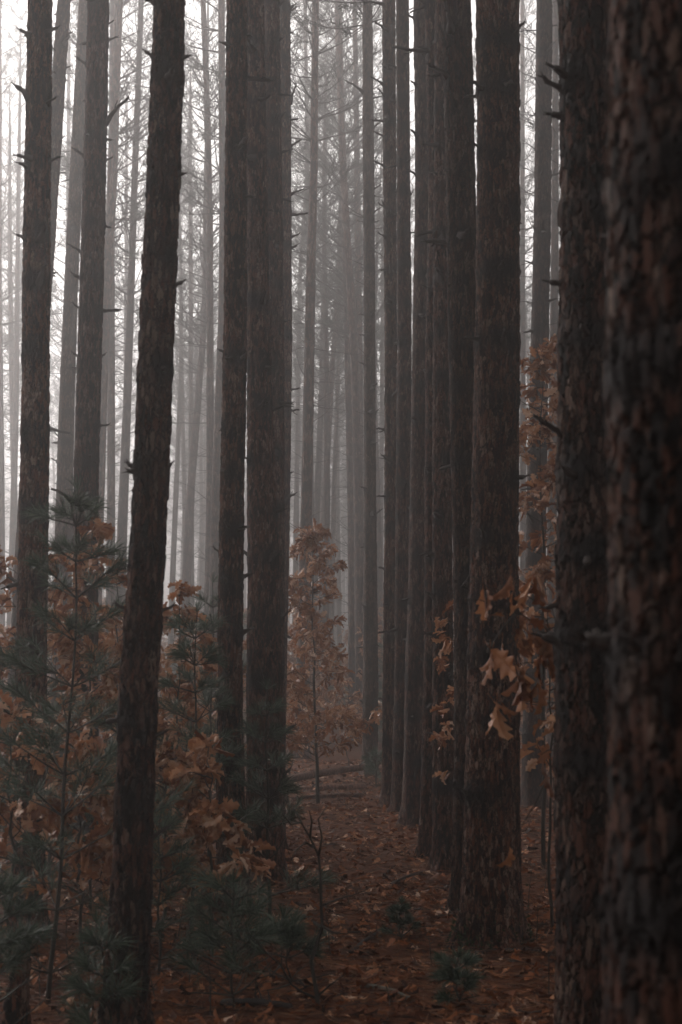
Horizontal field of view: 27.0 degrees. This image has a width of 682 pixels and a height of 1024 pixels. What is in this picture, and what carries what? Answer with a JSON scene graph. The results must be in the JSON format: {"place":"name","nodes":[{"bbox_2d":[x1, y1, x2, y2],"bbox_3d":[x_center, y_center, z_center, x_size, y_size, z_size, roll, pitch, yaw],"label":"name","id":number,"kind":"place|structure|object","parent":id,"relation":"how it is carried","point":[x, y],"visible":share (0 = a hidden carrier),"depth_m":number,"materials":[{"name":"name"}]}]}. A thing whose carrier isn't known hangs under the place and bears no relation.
{"place":"outdoors","nodes":[
{"label":"outdoors","id":0,"kind":"place"},
{"bbox_2d":[0,708,556,1023],"bbox_3d":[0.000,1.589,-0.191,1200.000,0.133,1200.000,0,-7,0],"label":"ground","id":1,"kind":"structure","parent":0,"point":[355,752],"depth_m":8.47,"materials":[{"name":"brown plant"}]},
{"bbox_2d":[0,943,30,1023],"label":"broken snag","id":2,"kind":"object","parent":1,"relation":"on","point":[16,1007],"visible":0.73,"depth_m":6.36,"materials":[{"name":"brown wood"}]},
{"bbox_2d":[2,64,56,552],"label":"pine tree","id":3,"kind":"object","parent":1,"relation":"on","point":[11,326],"visible":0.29,"depth_m":51.30,"materials":[{"name":"brown wood"}]},
{"bbox_2d":[2,164,57,541],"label":"pine tree","id":4,"kind":"object","parent":1,"relation":"on","point":[5,204],"visible":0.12,"depth_m":58.01,"materials":[{"name":"grey plant"}]},
{"bbox_2d":[0,0,60,669],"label":"pine tree","id":5,"kind":"object","parent":1,"relation":"on","point":[2,497],"visible":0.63,"depth_m":42.97,"materials":[{"name":"brown wood"}]},
{"bbox_2d":[0,860,60,1023],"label":"pine sapling","id":6,"kind":"object","parent":1,"relation":"on","point":[16,939],"visible":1,"depth_m":6.20,"materials":[{"name":"green plant"}]},
{"bbox_2d":[2,207,59,562],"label":"pine tree","id":7,"kind":"object","parent":1,"relation":"on","point":[13,260],"visible":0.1,"depth_m":65.39,"materials":[{"name":"grey plant"}]},
{"bbox_2d":[1,0,63,943],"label":"pine tree","id":8,"kind":"object","parent":1,"relation":"on","point":[35,236],"visible":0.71,"depth_m":9.29,"materials":[{"name":"brown plant"}]},
{"bbox_2d":[2,0,72,806],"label":"pine tree","id":9,"kind":"object","parent":1,"relation":"on","point":[62,37],"visible":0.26,"depth_m":19.30,"materials":[{"name":"brown plant"}]},
{"bbox_2d":[2,0,77,628],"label":"pine tree","id":10,"kind":"object","parent":1,"relation":"on","point":[14,450],"visible":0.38,"depth_m":49.13,"materials":[{"name":"brown wood"}]},
{"bbox_2d":[0,644,103,890],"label":"pine sapling","id":11,"kind":"object","parent":1,"relation":"on","point":[4,664],"visible":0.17,"depth_m":9.47,"materials":[{"name":"green plant"}]},
{"bbox_2d":[49,367,58,579],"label":"pine tree","id":12,"kind":"object","parent":1,"relation":"on","point":[53,485],"visible":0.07,"depth_m":98.21,"materials":[{"name":"brown wood"}]},
{"bbox_2d":[0,690,109,976],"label":"oak sapling","id":13,"kind":"object","parent":1,"relation":"on","point":[30,812],"visible":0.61,"depth_m":8.10,"materials":[{"name":"brown plant"}]},
{"bbox_2d":[0,545,110,788],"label":"oak sapling","id":14,"kind":"object","parent":1,"relation":"on","point":[6,600],"visible":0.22,"depth_m":10.61,"materials":[{"name":"brown plant"}]},
{"bbox_2d":[0,665,112,879],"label":"pine sapling","id":15,"kind":"object","parent":1,"relation":"on","point":[47,767],"visible":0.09,"depth_m":11.32,"materials":[{"name":"green plant"}]},
{"bbox_2d":[14,729,114,952],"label":"oak sapling","id":16,"kind":"object","parent":1,"relation":"on","point":[104,807],"visible":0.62,"depth_m":8.17,"materials":[{"name":"brown plant"}]},
{"bbox_2d":[12,599,116,868],"bbox_3d":[-2.434,1.928,12.377,1.052,2.413,1.212,-3,-7,21],"label":"oak sapling","id":17,"kind":"object","parent":1,"relation":"on","point":[66,676],"visible":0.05,"depth_m":12.44,"materials":[{"name":"brown plant"}]},
{"bbox_2d":[48,0,87,758],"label":"pine tree","id":18,"kind":"object","parent":1,"relation":"on","point":[65,450],"visible":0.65,"depth_m":23.94,"materials":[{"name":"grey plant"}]},
{"bbox_2d":[2,0,139,583],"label":"pine tree","id":19,"kind":"object","parent":1,"relation":"on","point":[68,127],"visible":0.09,"depth_m":56.76,"materials":[{"name":"grey plant"}]},
{"bbox_2d":[48,221,122,572],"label":"pine tree","id":20,"kind":"object","parent":1,"relation":"on","point":[55,403],"visible":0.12,"depth_m":55.95,"materials":[{"name":"brown wood"}]},
{"bbox_2d":[50,0,129,858],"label":"pine tree","id":21,"kind":"object","parent":1,"relation":"on","point":[89,355],"visible":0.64,"depth_m":13.28,"materials":[{"name":"brown plant"}]},
{"bbox_2d":[12,516,168,910],"bbox_3d":[-1.801,1.432,10.065,1.152,2.872,0.909,1,-7,-11],"label":"oak sapling","id":22,"kind":"object","parent":1,"relation":"on","point":[106,531],"visible":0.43,"depth_m":10.06,"materials":[{"name":"brown plant"}]},
{"bbox_2d":[50,903,149,1023],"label":"pine sapling","id":23,"kind":"object","parent":1,"relation":"on","point":[81,962],"visible":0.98,"depth_m":6.26,"materials":[{"name":"green plant"}]},
{"bbox_2d":[0,472,200,1003],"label":"pine sapling","id":24,"kind":"object","parent":1,"relation":"on","point":[76,502],"visible":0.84,"depth_m":7.40,"materials":[{"name":"green needle"},{"name":"wood"}]},
{"bbox_2d":[77,251,136,544],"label":"pine tree","id":25,"kind":"object","parent":1,"relation":"on","point":[133,399],"visible":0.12,"depth_m":62.56,"materials":[{"name":"grey plant"}]},
{"bbox_2d":[49,695,173,918],"bbox_3d":[-1.407,1.911,8.816,0.751,1.584,0.983,4,-8,-28],"label":"pine sapling","id":26,"kind":"object","parent":1,"relation":"on","point":[107,726],"visible":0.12,"depth_m":8.79,"materials":[{"name":"green plant"}]},
{"bbox_2d":[77,58,148,563],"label":"pine tree","id":27,"kind":"object","parent":1,"relation":"on","point":[125,269],"visible":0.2,"depth_m":61.64,"materials":[{"name":"grey plant"}]},
{"bbox_2d":[17,0,211,735],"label":"pine tree","id":28,"kind":"object","parent":1,"relation":"on","point":[114,133],"visible":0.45,"depth_m":31.87,"materials":[{"name":"grey plant"}]},
{"bbox_2d":[52,570,186,794],"bbox_3d":[-1.674,1.666,10.594,0.845,2.540,1.177,4,-8,-28],"label":"oak sapling","id":29,"kind":"object","parent":1,"relation":"on","point":[119,638],"visible":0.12,"depth_m":10.68,"materials":[{"name":"brown plant"}]},
{"bbox_2d":[52,0,195,749],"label":"pine tree","id":30,"kind":"object","parent":1,"relation":"on","point":[111,463],"visible":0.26,"depth_m":34.55,"materials":[{"name":"brown wood"}]},
{"bbox_2d":[59,0,218,734],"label":"pine tree","id":31,"kind":"object","parent":1,"relation":"on","point":[124,491],"visible":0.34,"depth_m":35.71,"materials":[{"name":"grey plant"}]},
{"bbox_2d":[97,0,192,1023],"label":"pine tree","id":32,"kind":"object","parent":1,"relation":"on","point":[135,719],"visible":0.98,"depth_m":6.58,"materials":[{"name":"brown plant"}]},
{"bbox_2d":[98,610,197,781],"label":"oak sapling","id":33,"kind":"object","parent":1,"relation":"on","point":[163,657],"visible":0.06,"depth_m":13.48,"materials":[{"name":"brown plant"}]},
{"bbox_2d":[88,800,229,974],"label":"pine sapling","id":34,"kind":"object","parent":1,"relation":"on","point":[183,865],"visible":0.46,"depth_m":7.78,"materials":[{"name":"green plant"}]},
{"bbox_2d":[97,735,226,940],"bbox_3d":[-1.103,2.017,8.719,0.836,1.292,0.668,3,-8,-25],"label":"oak sapling","id":35,"kind":"object","parent":1,"relation":"on","point":[178,756],"visible":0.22,"depth_m":8.68,"materials":[{"name":"brown plant"}]},
{"bbox_2d":[126,124,218,665],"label":"pine tree","id":36,"kind":"object","parent":1,"relation":"on","point":[178,435],"visible":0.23,"depth_m":55.44,"materials":[{"name":"grey plant"}]},
{"bbox_2d":[122,0,225,733],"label":"pine tree","id":37,"kind":"object","parent":1,"relation":"on","point":[188,537],"visible":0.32,"depth_m":43.61,"materials":[{"name":"brown wood"}]},
{"bbox_2d":[138,134,218,578],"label":"pine tree","id":38,"kind":"object","parent":1,"relation":"on","point":[183,417],"visible":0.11,"depth_m":58.75,"materials":[{"name":"brown wood"}]},
{"bbox_2d":[142,43,218,657],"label":"pine tree","id":39,"kind":"object","parent":1,"relation":"on","point":[190,349],"visible":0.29,"depth_m":53.12,"materials":[{"name":"brown wood"}]},
{"bbox_2d":[121,0,246,696],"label":"pine tree","id":40,"kind":"object","parent":1,"relation":"on","point":[208,321],"visible":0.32,"depth_m":36.73,"materials":[{"name":"grey plant"}]},
{"bbox_2d":[155,580,217,850],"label":"oak sapling","id":41,"kind":"object","parent":1,"relation":"on","point":[180,592],"visible":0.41,"depth_m":11.50,"materials":[{"name":"brown plant"}]},
{"bbox_2d":[170,323,217,611],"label":"pine tree","id":42,"kind":"object","parent":1,"relation":"on","point":[204,495],"visible":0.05,"depth_m":77.75,"materials":[{"name":"grey plant"}]},
{"bbox_2d":[171,260,217,602],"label":"pine tree","id":43,"kind":"object","parent":1,"relation":"on","point":[172,440],"visible":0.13,"depth_m":65.36,"materials":[{"name":"brown wood"}]},
{"bbox_2d":[172,244,217,665],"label":"pine tree","id":44,"kind":"object","parent":1,"relation":"on","point":[201,542],"visible":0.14,"depth_m":71.38,"materials":[{"name":"plant"}]},
{"bbox_2d":[166,572,246,864],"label":"pine sapling","id":45,"kind":"object","parent":1,"relation":"on","point":[210,603],"visible":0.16,"depth_m":12.39,"materials":[{"name":"green plant"}]},
{"bbox_2d":[153,595,270,933],"bbox_3d":[-0.927,1.631,9.171,0.989,2.193,1.008,0,-7,0],"label":"pine sapling","id":46,"kind":"object","parent":1,"relation":"on","point":[181,654],"visible":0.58,"depth_m":9.12,"materials":[{"name":"green plant"}]},
{"bbox_2d":[153,730,275,943],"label":"oak sapling","id":47,"kind":"object","parent":1,"relation":"on","point":[208,818],"visible":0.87,"depth_m":8.42,"materials":[{"name":"brown plant"}]},
{"bbox_2d":[111,0,324,724],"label":"pine tree","id":48,"kind":"object","parent":1,"relation":"on","point":[220,72],"visible":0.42,"depth_m":33.65,"materials":[{"name":"grey plant"}]},
{"bbox_2d":[160,863,292,1008],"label":"pine sapling","id":49,"kind":"object","parent":1,"relation":"on","point":[262,933],"visible":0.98,"depth_m":7.00,"materials":[{"name":"green plant"}]},
{"bbox_2d":[178,639,283,776],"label":"oak sapling","id":50,"kind":"object","parent":1,"relation":"on","point":[244,646],"visible":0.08,"depth_m":14.30,"materials":[{"name":"brown plant"}]},
{"bbox_2d":[207,0,274,919],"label":"pine tree","id":51,"kind":"object","parent":1,"relation":"on","point":[230,551],"visible":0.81,"depth_m":10.32,"materials":[{"name":"brown plant"}]},
{"bbox_2d":[243,395,247,608],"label":"pine tree","id":52,"kind":"object","parent":1,"relation":"on","point":[245,566],"visible":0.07,"depth_m":102.81,"materials":[{"name":"brown wood"}]},
{"bbox_2d":[220,987,292,1009],"bbox_3d":[-0.407,2.385,6.949,0.413,0.112,0.060,-4,-8,32],"label":"fallen stick","id":53,"kind":"object","parent":1,"relation":"on","point":[255,1001],"visible":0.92,"depth_m":6.93,"materials":[{"name":"brown wood"}]},
{"bbox_2d":[244,0,296,884],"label":"pine tree","id":54,"kind":"object","parent":1,"relation":"on","point":[264,645],"visible":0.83,"depth_m":11.87,"materials":[{"name":"brown plant"}]},
{"bbox_2d":[0,776,555,1023],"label":"pine straw","id":55,"kind":"object","parent":1,"relation":"on","point":[524,1005],"visible":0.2,"depth_m":8.30,"materials":[{"name":"brown plant"}]},
{"bbox_2d":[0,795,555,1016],"bbox_3d":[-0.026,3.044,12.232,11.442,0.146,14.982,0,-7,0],"label":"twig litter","id":56,"kind":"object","parent":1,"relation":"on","point":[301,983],"visible":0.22,"depth_m":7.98,"materials":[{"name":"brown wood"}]},
{"bbox_2d":[264,0,294,848],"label":"pine tree","id":57,"kind":"object","parent":1,"relation":"on","point":[274,114],"visible":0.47,"depth_m":14.41,"materials":[{"name":"brown plant"}]},
{"bbox_2d":[222,677,337,915],"bbox_3d":[-0.415,1.989,9.846,0.897,1.719,0.808,0,-7,0],"label":"pine sapling","id":58,"kind":"object","parent":1,"relation":"on","point":[253,762],"visible":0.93,"depth_m":9.83,"materials":[{"name":"green plant"}]},
{"bbox_2d":[237,900,332,982],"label":"pine sapling","id":59,"kind":"object","parent":1,"relation":"on","point":[294,929],"visible":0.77,"depth_m":7.35,"materials":[{"name":"green plant"}]},
{"bbox_2d":[245,664,335,774],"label":"oak sapling","id":60,"kind":"object","parent":1,"relation":"on","point":[304,708],"visible":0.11,"depth_m":23.52,"materials":[{"name":"brown plant"}]},
{"bbox_2d":[279,0,308,803],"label":"pine tree","id":61,"kind":"object","parent":1,"relation":"on","point":[286,9],"visible":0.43,"depth_m":19.09,"materials":[{"name":"brown plant"}]},
{"bbox_2d":[241,806,358,1008],"bbox_3d":[-0.195,1.929,6.818,0.588,1.012,0.231,1,-7,-8],"label":"bare shrub","id":62,"kind":"object","parent":1,"relation":"on","point":[316,997],"visible":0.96,"depth_m":6.89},
{"bbox_2d":[291,249,345,583],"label":"pine tree","id":63,"kind":"object","parent":1,"relation":"on","point":[323,436],"visible":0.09,"depth_m":67.68,"materials":[{"name":"grey plant"}]},
{"bbox_2d":[290,0,350,658],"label":"pine tree","id":64,"kind":"object","parent":1,"relation":"on","point":[296,498],"visible":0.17,"depth_m":62.81,"materials":[{"name":"brown wood"}]},
{"bbox_2d":[286,609,360,740],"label":"oak sapling","id":65,"kind":"object","parent":1,"relation":"on","point":[319,678],"visible":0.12,"depth_m":36.55,"materials":[{"name":"brown plant"}]},
{"bbox_2d":[286,761,366,781],"bbox_3d":[-0.351,4.125,22.502,0.300,0.268,3.043,-4,-8,32],"label":"fallen log","id":66,"kind":"object","parent":1,"relation":"on","point":[307,775],"visible":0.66,"depth_m":22.55,"materials":[{"name":"brown wood"}]},
{"bbox_2d":[290,780,365,791],"bbox_3d":[-0.318,4.122,21.347,1.744,0.215,0.197,5,-8,-36],"label":"fallen log","id":67,"kind":"object","parent":1,"relation":"on","point":[361,786],"visible":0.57,"depth_m":21.50,"materials":[{"name":"brown wood"}]},
{"bbox_2d":[313,372,347,646],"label":"pine tree","id":68,"kind":"object","parent":1,"relation":"on","point":[335,602],"visible":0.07,"depth_m":87.06,"materials":[{"name":"grey plant"}]},
{"bbox_2d":[286,518,381,802],"bbox_3d":[-0.275,2.037,19.425,1.707,3.930,1.608,0,-7,0],"label":"oak sapling","id":69,"kind":"object","parent":1,"relation":"on","point":[313,537],"visible":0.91,"depth_m":19.31,"materials":[{"name":"brown plant"}]},
{"bbox_2d":[290,0,377,721],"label":"pine tree","id":70,"kind":"object","parent":1,"relation":"on","point":[307,132],"visible":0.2,"depth_m":48.23,"materials":[{"name":"grey wood"}]},
{"bbox_2d":[291,294,379,694],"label":"pine tree","id":71,"kind":"object","parent":1,"relation":"on","point":[339,602],"visible":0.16,"depth_m":70.56,"materials":[{"name":"grey plant"}]},
{"bbox_2d":[291,42,383,735],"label":"pine tree","id":72,"kind":"object","parent":1,"relation":"on","point":[326,497],"visible":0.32,"depth_m":43.85,"materials":[{"name":"grey plant"}]},
{"bbox_2d":[291,58,383,709],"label":"pine tree","id":73,"kind":"object","parent":1,"relation":"on","point":[331,376],"visible":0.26,"depth_m":48.95,"materials":[{"name":"grey wood"}]},
{"bbox_2d":[291,23,383,622],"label":"pine tree","id":74,"kind":"object","parent":1,"relation":"on","point":[317,479],"visible":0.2,"depth_m":50.69,"materials":[{"name":"grey wood"}]},
{"bbox_2d":[292,103,383,689],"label":"pine tree","id":75,"kind":"object","parent":1,"relation":"on","point":[335,435],"visible":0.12,"depth_m":55.49,"materials":[{"name":"grey wood"}]},
{"bbox_2d":[311,680,381,764],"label":"oak sapling","id":76,"kind":"object","parent":1,"relation":"on","point":[340,684],"visible":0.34,"depth_m":26.78,"materials":[{"name":"brown plant"}]},
{"bbox_2d":[289,0,410,758],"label":"pine tree","id":77,"kind":"object","parent":1,"relation":"on","point":[306,474],"visible":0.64,"depth_m":31.76,"materials":[{"name":"grey plant"}]},
{"bbox_2d":[291,0,412,776],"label":"pine tree","id":78,"kind":"object","parent":1,"relation":"on","point":[370,678],"visible":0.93,"depth_m":25.23,"materials":[{"name":"brown plant"}]},
{"bbox_2d":[292,0,413,741],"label":"pine tree","id":79,"kind":"object","parent":1,"relation":"on","point":[358,560],"visible":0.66,"depth_m":38.87,"materials":[{"name":"brown wood"}]},
{"bbox_2d":[291,0,414,740],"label":"pine tree","id":80,"kind":"object","parent":1,"relation":"on","point":[350,546],"visible":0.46,"depth_m":40.78,"materials":[{"name":"grey plant"}]},
{"bbox_2d":[291,0,414,612],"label":"pine tree","id":81,"kind":"object","parent":1,"relation":"on","point":[355,269],"visible":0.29,"depth_m":43.10,"materials":[{"name":"grey plant"}]},
{"bbox_2d":[360,747,381,786],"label":"pine sapling","id":82,"kind":"object","parent":1,"relation":"on","point":[369,763],"visible":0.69,"depth_m":22.16,"materials":[{"name":"plant"}]},
{"bbox_2d":[328,128,414,729],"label":"pine tree","id":83,"kind":"object","parent":1,"relation":"on","point":[379,562],"visible":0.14,"depth_m":49.97,"materials":[{"name":"grey plant"}]},
{"bbox_2d":[338,0,414,600],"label":"pine tree","id":84,"kind":"object","parent":1,"relation":"on","point":[381,448],"visible":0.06,"depth_m":65.95,"materials":[{"name":"grey wood"}]},
{"bbox_2d":[363,0,396,806],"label":"pine tree","id":85,"kind":"object","parent":1,"relation":"on","point":[388,93],"visible":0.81,"depth_m":19.16,"materials":[{"name":"brown plant"}]},
{"bbox_2d":[378,0,413,813],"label":"pine tree","id":86,"kind":"object","parent":1,"relation":"on","point":[403,343],"visible":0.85,"depth_m":17.82,"materials":[{"name":"brown plant"}]},
{"bbox_2d":[377,895,420,939],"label":"pine sapling","id":87,"kind":"object","parent":1,"relation":"on","point":[394,910],"visible":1,"depth_m":8.75,"materials":[{"name":"green plant"}]},
{"bbox_2d":[395,0,428,827],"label":"pine tree","id":88,"kind":"object","parent":1,"relation":"on","point":[412,761],"visible":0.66,"depth_m":16.16,"materials":[{"name":"brown plant"}]},
{"bbox_2d":[393,0,434,859],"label":"pine tree","id":89,"kind":"object","parent":1,"relation":"on","point":[424,842],"visible":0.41,"depth_m":13.62,"materials":[{"name":"brown plant"}]},
{"bbox_2d":[413,0,454,872],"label":"pine tree","id":90,"kind":"object","parent":1,"relation":"on","point":[441,596],"visible":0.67,"depth_m":12.60,"materials":[{"name":"brown plant"}]},
{"bbox_2d":[429,600,453,784],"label":"oak sapling","id":91,"kind":"object","parent":1,"relation":"on","point":[442,660],"visible":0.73,"depth_m":11.32,"materials":[{"name":"brown plant"}]},
{"bbox_2d":[420,0,476,913],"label":"pine tree","id":92,"kind":"object","parent":1,"relation":"on","point":[456,72],"visible":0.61,"depth_m":10.22,"materials":[{"name":"brown plant"}]},
{"bbox_2d":[424,946,489,1004],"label":"pine sapling","id":93,"kind":"object","parent":1,"relation":"on","point":[449,973],"visible":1,"depth_m":6.99,"materials":[{"name":"green needle"}]},
{"bbox_2d":[438,0,534,950],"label":"pine tree","id":94,"kind":"object","parent":1,"relation":"on","point":[490,913],"visible":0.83,"depth_m":8.88,"materials":[{"name":"brown plant"}]},
{"bbox_2d":[472,36,534,349],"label":"pine tree","id":95,"kind":"object","parent":1,"relation":"on","point":[521,240],"visible":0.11,"depth_m":44.65,"materials":[{"name":"grey plant"}]},
{"bbox_2d":[474,0,559,731],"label":"pine tree","id":96,"kind":"object","parent":1,"relation":"on","point":[522,177],"visible":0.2,"depth_m":47.22,"materials":[{"name":"plant"}]},
{"bbox_2d":[519,589,555,933],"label":"oak sapling","id":97,"kind":"object","parent":1,"relation":"on","point":[550,720],"visible":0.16,"depth_m":9.03,"materials":[{"name":"brown plant"}]},
{"bbox_2d":[518,333,558,869],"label":"oak sapling","id":98,"kind":"object","parent":1,"relation":"on","point":[539,430],"visible":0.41,"depth_m":12.69,"materials":[{"name":"brown plant"}]},
{"bbox_2d":[463,564,554,866],"bbox_3d":[0.878,1.283,5.824,0.751,2.120,0.333,6,-9,-41],"label":"oak branch","id":99,"kind":"object","parent":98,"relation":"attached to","point":[520,686],"visible":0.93,"depth_m":5.75,"materials":[{"name":"brown plant"}]},
{"bbox_2d":[520,0,559,808],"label":"pine tree","id":100,"kind":"object","parent":1,"relation":"on","point":[531,781],"visible":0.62,"depth_m":19.29,"materials":[{"name":"brown plant"}]},
{"bbox_2d":[519,0,560,757],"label":"pine tree","id":101,"kind":"object","parent":1,"relation":"on","point":[555,240],"visible":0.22,"depth_m":30.83,"materials":[{"name":"plant"}]},
{"bbox_2d":[530,0,609,1023],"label":"pine tree","id":102,"kind":"object","parent":1,"relation":"on","point":[580,767],"visible":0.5,"depth_m":5.47,"materials":[{"name":"brown plant"}]},
{"bbox_2d":[564,0,681,1023],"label":"pine tree","id":103,"kind":"object","parent":1,"relation":"on","point":[639,644],"visible":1,"depth_m":2.60,"materials":[{"name":"brown plant"}]},
{"bbox_2d":[2,0,560,658],"label":"sky","id":104,"kind":"structure","parent":0,"point":[23,3],"materials":[{"name":"white"}]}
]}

